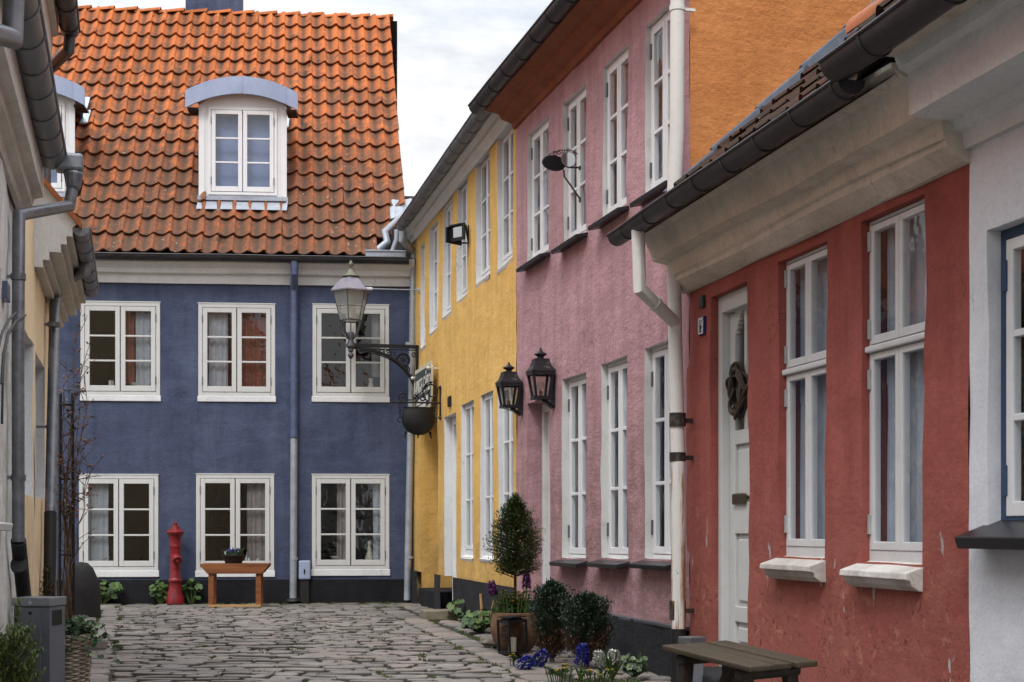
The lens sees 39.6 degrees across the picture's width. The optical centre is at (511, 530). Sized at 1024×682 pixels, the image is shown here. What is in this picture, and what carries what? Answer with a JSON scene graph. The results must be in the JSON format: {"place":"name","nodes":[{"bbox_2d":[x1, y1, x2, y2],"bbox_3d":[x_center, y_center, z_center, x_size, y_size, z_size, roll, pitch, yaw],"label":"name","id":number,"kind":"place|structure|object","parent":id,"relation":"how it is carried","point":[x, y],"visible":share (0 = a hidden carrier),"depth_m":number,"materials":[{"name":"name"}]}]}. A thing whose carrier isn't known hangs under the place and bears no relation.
{"place":"outdoors","nodes":[
{"label":"outdoors","id":0,"kind":"place"},
{"bbox_2d":[12,596,65,681],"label":"utility box","id":1,"kind":"object","parent":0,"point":[46,614],"visible":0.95,"depth_m":8.16,"materials":[{"name":"metal"}]},
{"bbox_2d":[14,608,40,681],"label":"door","id":2,"kind":"structure","parent":1,"relation":"in","point":[25,618],"depth_m":8.15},
{"bbox_2d":[78,0,551,195],"label":"sky","id":3,"kind":"structure","parent":0,"point":[447,50],"materials":[{"name":"white"}]},
{"bbox_2d":[95,601,570,681],"bbox_3d":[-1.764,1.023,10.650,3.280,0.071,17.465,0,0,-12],"label":"road","id":4,"kind":"structure","parent":0,"point":[183,662],"depth_m":12.10,"materials":[{"name":"stone"}]},
{"bbox_2d":[200,563,270,606],"bbox_3d":[-3.644,0.716,18.786,0.882,0.568,0.390,0,0,-5],"label":"wooden bench","id":5,"kind":"object","parent":4,"relation":"on","point":[212,570],"visible":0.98,"depth_m":18.60,"materials":[{"name":"brown wood"}]},
{"bbox_2d":[221,547,245,563],"bbox_3d":[-3.689,0.318,18.784,0.340,0.231,0.334,0,0,0],"label":"planter bowl","id":6,"kind":"object","parent":5,"relation":"on","point":[233,556],"visible":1,"depth_m":18.68,"materials":[{"name":"brown wicker"}]},
{"bbox_2d":[85,602,670,681],"bbox_3d":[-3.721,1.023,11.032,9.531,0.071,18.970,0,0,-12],"label":"pavement","id":7,"kind":"structure","parent":0,"point":[556,664],"depth_m":14.54,"materials":[{"name":"stone"}]},
{"bbox_2d":[0,597,48,681],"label":"young spruce","id":8,"kind":"object","parent":7,"relation":"on","point":[13,670],"visible":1,"depth_m":5.17,"materials":[{"name":"green plant"}]},
{"bbox_2d":[0,0,83,663],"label":"limewashed house","id":9,"kind":"structure","parent":7,"relation":"on","point":[32,142],"depth_m":8.15,"materials":[{"name":"white paint"}]},
{"bbox_2d":[1,281,9,302],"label":"house number","id":10,"kind":"object","parent":9,"relation":"attached to","point":[5,296],"visible":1,"depth_m":7.86,"materials":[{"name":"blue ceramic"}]},
{"bbox_2d":[0,522,12,530],"bbox_3d":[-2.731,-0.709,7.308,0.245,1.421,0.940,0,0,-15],"label":"window sill","id":11,"kind":"structure","parent":9,"relation":"in","point":[4,526],"depth_m":7.41,"materials":[{"name":"white paint"}]},
{"bbox_2d":[0,312,26,423],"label":"cable","id":12,"kind":"object","parent":9,"relation":"attached to","point":[15,322],"visible":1,"depth_m":6.37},
{"bbox_2d":[5,0,80,635],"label":"tall buff house","id":13,"kind":"structure","parent":7,"relation":"on","point":[65,13],"depth_m":10.23,"materials":[{"name":"white paint"}]},
{"bbox_2d":[39,563,53,595],"bbox_3d":[-3.600,0.626,10.997,0.186,0.749,0.150,0,0,0],"label":"dwarf cypress","id":14,"kind":"object","parent":7,"relation":"on","point":[46,572],"visible":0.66,"depth_m":10.99,"materials":[{"name":"green plant"}]},
{"bbox_2d":[58,392,74,614],"bbox_3d":[-4.824,-0.249,15.400,0.179,2.498,0.179,0,0,-20],"label":"obelisk trellis","id":15,"kind":"object","parent":7,"relation":"on","point":[71,404],"visible":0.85,"depth_m":15.34,"materials":[{"name":"black metal"}]},
{"bbox_2d":[34,177,99,595],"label":"buff house","id":16,"kind":"structure","parent":7,"relation":"on","point":[66,277],"depth_m":11.30,"materials":[{"name":"white paint"}]},
{"bbox_2d":[65,634,92,681],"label":"wicker basket","id":17,"kind":"object","parent":7,"relation":"on","point":[78,665],"visible":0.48,"depth_m":8.81,"materials":[{"name":"beige wicker"}]},
{"bbox_2d":[65,614,119,663],"bbox_3d":[-2.708,0.680,8.862,0.499,0.318,0.270,0,0,0],"label":"ivy plant","id":18,"kind":"object","parent":17,"relation":"in","point":[78,625],"visible":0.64,"depth_m":8.84,"materials":[{"name":"green plant"}]},
{"bbox_2d":[56,310,103,618],"bbox_3d":[-4.779,-0.684,15.284,0.840,3.375,0.577,0,0,0],"label":"climbing rose","id":19,"kind":"object","parent":7,"relation":"on","point":[68,536],"visible":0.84,"depth_m":15.34,"materials":[{"name":"brown plant"}]},
{"bbox_2d":[62,562,100,617],"bbox_3d":[-5.057,0.693,16.695,0.464,0.655,0.379,0,0,0],"label":"guard stone","id":20,"kind":"object","parent":7,"relation":"on","point":[87,595],"visible":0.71,"depth_m":16.57,"materials":[{"name":"grey stone"}]},
{"bbox_2d":[89,608,119,681],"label":"kerb","id":21,"kind":"structure","parent":7,"relation":"on","point":[98,672],"depth_m":11.80,"materials":[{"name":"stone"}]},
{"bbox_2d":[91,639,107,649],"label":"stone block","id":22,"kind":"structure","parent":21,"relation":"on","point":[103,645],"depth_m":11.93,"materials":[{"name":"grey stone"}]},
{"bbox_2d":[97,577,124,603],"bbox_3d":[-5.602,0.817,19.465,0.604,0.372,0.330,0,0,0],"label":"hollyhock","id":23,"kind":"object","parent":7,"relation":"on","point":[114,587],"visible":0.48,"depth_m":19.42,"materials":[{"name":"green plant"}]},
{"bbox_2d":[149,579,167,602],"bbox_3d":[-4.831,0.833,19.543,0.304,0.339,0.207,0,0,0],"label":"hollyhock","id":24,"kind":"object","parent":7,"relation":"on","point":[162,588],"visible":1,"depth_m":19.51,"materials":[{"name":"green plant"}]},
{"bbox_2d":[166,522,183,603],"bbox_3d":[-4.595,0.438,19.436,0.244,1.125,0.317,0,0,-25],"label":"fire hydrant","id":25,"kind":"object","parent":7,"relation":"on","point":[175,532],"visible":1,"depth_m":19.40,"materials":[{"name":"red metal"}]},
{"bbox_2d":[182,578,202,602],"bbox_3d":[-4.418,0.825,19.579,0.349,0.356,0.217,0,0,0],"label":"hollyhock","id":26,"kind":"object","parent":7,"relation":"on","point":[197,584],"visible":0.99,"depth_m":19.56,"materials":[{"name":"green plant"}]},
{"bbox_2d":[51,0,415,605],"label":"blue house","id":27,"kind":"structure","parent":7,"relation":"on","point":[242,200],"depth_m":19.91,"materials":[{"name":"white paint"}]},
{"bbox_2d":[79,474,158,576],"bbox_3d":[-5.430,-0.071,19.670,1.097,1.425,0.112,0,0,-5],"label":"window","id":28,"kind":"structure","parent":27,"relation":"in","point":[92,551],"depth_m":19.65,"materials":[{"name":"white paint"}]},
{"bbox_2d":[80,301,160,400],"bbox_3d":[-5.408,-2.478,19.671,1.103,1.380,0.112,0,0,-5],"label":"window","id":29,"kind":"structure","parent":27,"relation":"in","point":[147,388],"depth_m":19.65,"materials":[{"name":"white paint"}]},
{"bbox_2d":[195,473,274,576],"bbox_3d":[-3.850,-0.074,19.799,1.095,1.440,0.112,0,0,-5],"label":"window","id":30,"kind":"structure","parent":27,"relation":"in","point":[260,492],"depth_m":19.78,"materials":[{"name":"white paint"}]},
{"bbox_2d":[197,302,275,401],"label":"window","id":31,"kind":"structure","parent":27,"relation":"in","point":[253,324],"depth_m":19.79,"materials":[{"name":"white paint"}]},
{"bbox_2d":[299,560,310,602],"bbox_3d":[-2.883,0.708,19.786,0.160,0.584,0.121,0,0,-5],"label":"meter box","id":32,"kind":"object","parent":27,"relation":"attached to","point":[304,571],"visible":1,"depth_m":19.76,"materials":[{"name":"paint"}]},
{"bbox_2d":[311,474,389,575],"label":"window","id":33,"kind":"structure","parent":27,"relation":"in","point":[380,482],"depth_m":19.89,"materials":[{"name":"white paint"}]},
{"bbox_2d":[312,303,389,402],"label":"window","id":34,"kind":"structure","parent":27,"relation":"in","point":[380,312],"depth_m":19.89,"materials":[{"name":"white paint"}]},
{"bbox_2d":[365,541,372,559],"bbox_3d":[-2.010,0.280,20.054,0.124,0.276,0.120,0,0,-5],"label":"seated figurine","id":35,"kind":"object","parent":27,"relation":"in","point":[369,555],"visible":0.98,"depth_m":20.02,"materials":[{"name":"white ceramic"}]},
{"bbox_2d":[368,378,373,386],"bbox_3d":[-1.990,-2.073,20.055,0.090,0.145,0.088,0,0,-5],"label":"china vase","id":36,"kind":"object","parent":27,"relation":"in","point":[370,384],"visible":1,"depth_m":20.03,"materials":[{"name":"white ceramic"}]},
{"bbox_2d":[420,609,456,619],"bbox_3d":[-0.846,0.965,16.332,0.370,0.110,0.370,0,0,-13],"label":"doorstep stone","id":37,"kind":"object","parent":7,"relation":"on","point":[435,614],"visible":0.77,"depth_m":16.16,"materials":[{"name":"stone"}]},
{"bbox_2d":[446,599,464,618],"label":"leafy plant","id":38,"kind":"object","parent":7,"relation":"on","point":[456,610],"visible":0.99,"depth_m":16.06,"materials":[{"name":"green plant"}]},
{"bbox_2d":[380,607,567,681],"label":"kerb","id":39,"kind":"structure","parent":7,"relation":"on","point":[491,655],"depth_m":12.45,"materials":[{"name":"stone"}]},
{"bbox_2d":[479,636,496,646],"bbox_3d":[-0.171,0.954,12.310,0.227,0.092,0.189,0,0,0],"label":"field stone","id":40,"kind":"object","parent":39,"relation":"on","point":[487,641],"visible":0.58,"depth_m":12.24,"materials":[{"name":"beige stone"}]},
{"bbox_2d":[496,615,527,654],"bbox_3d":[0.003,0.849,11.579,0.180,0.303,0.180,-4,2,-33],"label":"glass lantern","id":41,"kind":"object","parent":39,"relation":"on","point":[509,619],"visible":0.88,"depth_m":11.54,"materials":[{"name":"black metal"}]},
{"bbox_2d":[511,637,516,651],"bbox_3d":[0.005,0.920,11.563,0.066,0.128,0.065,0,0,0],"label":"candle","id":42,"kind":"object","parent":41,"relation":"in","point":[513,644],"visible":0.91,"depth_m":11.53,"materials":[{"name":"wax"}]},
{"bbox_2d":[506,653,517,665],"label":"winter aconites","id":43,"kind":"object","parent":39,"relation":"on","point":[513,657],"visible":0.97,"depth_m":10.55,"materials":[{"name":"green plant"}]},
{"bbox_2d":[514,655,534,669],"bbox_3d":[0.097,0.968,10.264,0.130,0.159,0.163,0,0,-37],"label":"hyacinth","id":44,"kind":"object","parent":39,"relation":"on","point":[527,658],"visible":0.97,"depth_m":10.24,"materials":[{"name":"blue plant"}]},
{"bbox_2d":[531,648,550,667],"bbox_3d":[0.196,0.939,10.422,0.184,0.158,0.132,0,0,0],"label":"hyacinth","id":45,"kind":"object","parent":39,"relation":"on","point":[543,652],"visible":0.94,"depth_m":10.40,"materials":[{"name":"blue plant"}]},
{"bbox_2d":[543,663,574,681],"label":"winter aconites","id":46,"kind":"object","parent":39,"relation":"on","point":[563,670],"visible":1,"depth_m":9.49,"materials":[{"name":"green plant"}]},
{"bbox_2d":[460,609,491,631],"bbox_3d":[-0.328,0.889,14.072,0.349,0.230,0.414,0,0,30],"label":"leafy plant","id":47,"kind":"object","parent":7,"relation":"on","point":[476,622],"visible":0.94,"depth_m":13.98,"materials":[{"name":"green plant"}]},
{"bbox_2d":[479,594,483,617],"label":"dry stalk","id":48,"kind":"object","parent":7,"relation":"on","point":[481,602],"visible":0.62,"depth_m":14.87,"materials":[{"name":"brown wood"}]},
{"bbox_2d":[490,611,538,650],"bbox_3d":[0.026,0.840,11.856,0.414,0.320,0.414,0,0,0],"label":"terracotta pot","id":49,"kind":"object","parent":7,"relation":"on","point":[517,630],"visible":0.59,"depth_m":11.69,"materials":[{"name":"brown ceramic"}]},
{"bbox_2d":[487,580,499,612],"bbox_3d":[-0.151,0.567,11.801,0.111,0.338,0.095,0,0,-35],"label":"hyacinth","id":50,"kind":"object","parent":49,"relation":"in","point":[492,587],"visible":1,"depth_m":11.78,"materials":[{"name":"purple plant"}]},
{"bbox_2d":[494,590,533,612],"bbox_3d":[0.011,0.617,11.782,0.322,0.257,0.231,0,0,-20],"label":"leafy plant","id":51,"kind":"object","parent":49,"relation":"in","point":[514,606],"visible":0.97,"depth_m":11.77,"materials":[{"name":"green plant"}]},
{"bbox_2d":[483,492,546,597],"bbox_3d":[0.015,0.196,11.844,0.558,1.049,0.558,0,0,0],"label":"standard tree","id":52,"kind":"object","parent":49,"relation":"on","point":[517,517],"visible":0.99,"depth_m":11.79,"materials":[{"name":"green plant"}]},
{"bbox_2d":[519,572,531,612],"bbox_3d":[0.102,0.537,11.790,0.129,0.397,0.122,0,0,0],"label":"hyacinth","id":53,"kind":"object","parent":49,"relation":"in","point":[526,579],"visible":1,"depth_m":11.76,"materials":[{"name":"purple plant"}]},
{"bbox_2d":[395,110,670,618],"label":"yellow house","id":54,"kind":"structure","parent":7,"relation":"on","point":[466,342],"depth_m":16.18,"materials":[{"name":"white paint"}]},
{"bbox_2d":[331,260,419,388],"bbox_3d":[-1.889,-2.753,19.465,1.222,1.856,0.498,0,0,-23],"label":"street lamp","id":55,"kind":"object","parent":54,"relation":"attached to","point":[350,283],"visible":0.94,"depth_m":19.35,"materials":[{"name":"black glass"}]},
{"bbox_2d":[392,381,440,438],"bbox_3d":[-1.184,-1.509,17.751,0.642,0.716,0.189,0,0,-13],"label":"pot sign","id":56,"kind":"object","parent":54,"relation":"attached to","point":[417,421],"visible":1,"depth_m":17.70,"materials":[{"name":"black metal"}]},
{"bbox_2d":[420,247,424,351],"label":"window","id":57,"kind":"structure","parent":54,"relation":"in","point":[423,347],"depth_m":19.33,"materials":[{"name":"white paint"}]},
{"bbox_2d":[411,360,437,406],"bbox_3d":[-1.148,-1.850,18.590,0.160,0.604,1.366,0,0,-13],"label":"name sign","id":58,"kind":"object","parent":54,"relation":"attached to","point":[423,376],"visible":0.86,"depth_m":18.41,"materials":[{"name":"white metal"}]},
{"bbox_2d":[429,225,438,335],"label":"window","id":59,"kind":"structure","parent":54,"relation":"in","point":[436,255],"depth_m":18.59,"materials":[{"name":"white paint"}]},
{"bbox_2d":[442,204,451,319],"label":"window","id":60,"kind":"structure","parent":54,"relation":"in","point":[449,210],"depth_m":17.68,"materials":[{"name":"white paint"}]},
{"bbox_2d":[447,396,451,406],"bbox_3d":[-0.752,-1.562,17.204,0.034,0.121,0.159,0,0,-13],"label":"house number","id":61,"kind":"object","parent":54,"relation":"attached to","point":[449,401],"visible":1,"depth_m":17.13,"materials":[{"name":"black metal"}]},
{"bbox_2d":[445,222,468,247],"bbox_3d":[-0.588,-3.339,16.061,0.238,0.262,0.241,0,0,43],"label":"window mirror","id":62,"kind":"object","parent":54,"relation":"attached to","point":[455,234],"depth_m":16.05,"materials":[{"name":"black metal"}]},
{"bbox_2d":[457,181,467,302],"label":"window","id":63,"kind":"structure","parent":54,"relation":"in","point":[465,188],"depth_m":16.72,"materials":[{"name":"white paint"}]},
{"bbox_2d":[460,402,473,561],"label":"window","id":64,"kind":"structure","parent":54,"relation":"in","point":[469,408],"depth_m":16.50,"materials":[{"name":"white paint"}]},
{"bbox_2d":[475,154,489,287],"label":"window","id":65,"kind":"structure","parent":54,"relation":"in","point":[485,166],"depth_m":15.52,"materials":[{"name":"white paint"}]},
{"bbox_2d":[479,392,493,562],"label":"window","id":66,"kind":"structure","parent":54,"relation":"in","point":[489,397],"depth_m":15.39,"materials":[{"name":"white paint"}]},
{"bbox_2d":[496,128,512,273],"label":"window","id":67,"kind":"structure","parent":54,"relation":"in","point":[506,256],"depth_m":14.49,"materials":[{"name":"white paint"}]},
{"bbox_2d":[498,387,513,559],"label":"window","id":68,"kind":"structure","parent":54,"relation":"in","point":[505,412],"depth_m":14.55,"materials":[{"name":"white paint"}]},
{"bbox_2d":[526,576,575,661],"bbox_3d":[0.311,0.673,10.845,0.412,0.654,0.413,0,0,0],"label":"dwarf cypress","id":69,"kind":"object","parent":7,"relation":"on","point":[550,638],"visible":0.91,"depth_m":10.78,"materials":[{"name":"green plant"}]},
{"bbox_2d":[573,642,589,680],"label":"hyacinth","id":70,"kind":"object","parent":7,"relation":"on","point":[581,646],"visible":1,"depth_m":9.41,"materials":[{"name":"blue plant"}]},
{"bbox_2d":[556,589,616,666],"bbox_3d":[0.538,0.712,10.427,0.465,0.576,0.447,0,0,0],"label":"dwarf cypress","id":71,"kind":"object","parent":7,"relation":"on","point":[586,618],"visible":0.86,"depth_m":10.35,"materials":[{"name":"green plant"}]},
{"bbox_2d":[571,677,640,681],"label":"moss","id":72,"kind":"object","parent":7,"relation":"on","point":[613,680],"visible":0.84,"depth_m":9.46,"materials":[{"name":"green plant"}]},
{"bbox_2d":[579,669,616,681],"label":"winter aconites","id":73,"kind":"object","parent":72,"relation":"on","point":[599,675],"visible":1,"depth_m":9.30,"materials":[{"name":"green plant"}]},
{"bbox_2d":[593,650,605,679],"bbox_3d":[0.588,0.903,9.527,0.106,0.217,0.106,0,0,-32],"label":"hyacinth","id":74,"kind":"object","parent":72,"relation":"on","point":[600,662],"visible":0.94,"depth_m":9.50,"materials":[{"name":"white plant"}]},
{"bbox_2d":[600,649,626,680],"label":"hyacinth","id":75,"kind":"object","parent":7,"relation":"on","point":[612,660],"visible":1,"depth_m":9.44,"materials":[{"name":"white plant"}]},
{"bbox_2d":[620,652,647,676],"bbox_3d":[0.836,0.916,9.744,0.194,0.174,0.206,0,0,0],"label":"ivy plant","id":76,"kind":"object","parent":7,"relation":"on","point":[635,669],"visible":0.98,"depth_m":9.71,"materials":[{"name":"green plant"}]},
{"bbox_2d":[678,636,705,681],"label":"grey post","id":77,"kind":"object","parent":7,"relation":"on","point":[697,672],"visible":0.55,"depth_m":8.71,"materials":[{"name":"stone"}]},
{"bbox_2d":[468,0,969,681],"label":"pink house","id":78,"kind":"structure","parent":7,"relation":"on","point":[638,104],"depth_m":11.05,"materials":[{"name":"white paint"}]},
{"bbox_2d":[495,362,522,415],"bbox_3d":[-0.023,-1.353,13.591,0.238,0.517,0.222,0,0,-15],"label":"wall lantern","id":79,"kind":"object","parent":78,"relation":"attached to","point":[508,377],"depth_m":13.54,"materials":[{"name":"metal"}]},
{"bbox_2d":[516,119,550,272],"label":"window","id":80,"kind":"structure","parent":78,"relation":"in","point":[541,134],"depth_m":13.15,"materials":[{"name":"white paint"}]},
{"bbox_2d":[525,348,555,408],"bbox_3d":[0.261,-1.346,12.557,0.238,0.540,0.222,0,0,-15],"label":"wall lantern","id":81,"kind":"object","parent":78,"relation":"attached to","point":[541,366],"depth_m":12.51,"materials":[{"name":"metal"}]},
{"bbox_2d":[542,148,580,202],"bbox_3d":[0.412,-2.953,11.829,0.318,0.424,0.150,0,0,6],"label":"oval window mirror","id":82,"kind":"object","parent":78,"relation":"attached to","point":[567,159],"visible":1,"depth_m":11.80,"materials":[{"name":"black metal"}]},
{"bbox_2d":[549,374,587,567],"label":"window","id":83,"kind":"structure","parent":78,"relation":"in","point":[580,382],"depth_m":12.09,"materials":[{"name":"white paint"}]},
{"bbox_2d":[551,88,587,253],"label":"window","id":84,"kind":"structure","parent":78,"relation":"in","point":[579,102],"depth_m":12.05,"materials":[{"name":"white paint"}]},
{"bbox_2d":[586,358,629,568],"bbox_3d":[0.814,-0.519,11.087,0.258,1.618,0.736,0,0,-15],"label":"window","id":85,"kind":"structure","parent":78,"relation":"in","point":[620,366],"depth_m":11.12,"materials":[{"name":"white paint"}]},
{"bbox_2d":[588,49,628,230],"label":"window","id":86,"kind":"structure","parent":78,"relation":"in","point":[619,66],"depth_m":11.08,"materials":[{"name":"white paint"}]},
{"bbox_2d":[629,11,669,207],"bbox_3d":[1.066,-3.022,10.121,0.238,1.309,0.712,0,0,-15],"label":"window","id":87,"kind":"structure","parent":78,"relation":"in","point":[658,185],"depth_m":10.27,"materials":[{"name":"white paint"}]},
{"bbox_2d":[628,344,670,570],"bbox_3d":[1.073,-0.529,10.136,0.258,1.608,0.737,0,0,-15],"label":"window","id":88,"kind":"structure","parent":78,"relation":"in","point":[659,552],"depth_m":10.36,"materials":[{"name":"white paint"}]},
{"bbox_2d":[662,640,816,681],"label":"bench","id":89,"kind":"object","parent":7,"relation":"on","point":[739,662],"visible":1,"depth_m":6.20,"materials":[{"name":"brown wood"}]},
{"bbox_2d":[606,0,1023,681],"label":"red house","id":90,"kind":"structure","parent":7,"relation":"on","point":[804,228],"depth_m":7.38,"materials":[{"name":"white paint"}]},
{"bbox_2d":[698,316,706,335],"bbox_3d":[1.248,-1.338,9.307,0.038,0.121,0.094,0,0,-13],"label":"house number","id":91,"kind":"object","parent":90,"relation":"attached to","point":[702,326],"visible":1,"depth_m":9.27,"materials":[{"name":"blue metal"}]},
{"bbox_2d":[699,295,705,307],"bbox_3d":[1.250,-1.498,9.308,0.034,0.076,0.065,0,0,-13],"label":"wall plaque","id":92,"kind":"object","parent":90,"relation":"attached to","point":[702,301],"depth_m":9.28,"materials":[{"name":"black metal"}]},
{"bbox_2d":[725,362,747,419],"bbox_3d":[1.421,-0.880,8.965,0.070,0.369,0.295,0,0,-13],"label":"twig wreath","id":93,"kind":"object","parent":90,"relation":"hanging from","point":[737,373],"visible":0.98,"depth_m":8.92,"materials":[{"name":"brown plant"}]},
{"bbox_2d":[760,245,827,582],"bbox_3d":[1.615,-0.631,7.891,0.237,1.820,0.660,0,0,-13],"label":"window","id":94,"kind":"structure","parent":90,"relation":"in","point":[809,369],"depth_m":7.93,"materials":[{"name":"white paint"}]},
{"bbox_2d":[839,198,925,591],"bbox_3d":[1.849,-0.634,6.905,0.237,1.843,0.677,0,0,-13],"label":"window","id":95,"kind":"structure","parent":90,"relation":"in","point":[902,345],"depth_m":6.91,"materials":[{"name":"white paint"}]},
{"bbox_2d":[817,0,1023,681],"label":"white house","id":96,"kind":"structure","parent":7,"relation":"on","point":[960,63],"depth_m":5.99,"materials":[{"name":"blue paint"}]},
{"bbox_2d":[954,223,1023,549],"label":"window","id":97,"kind":"structure","parent":96,"relation":"in","point":[1007,533],"depth_m":5.99,"materials":[{"name":"blue paint"}]}
]}

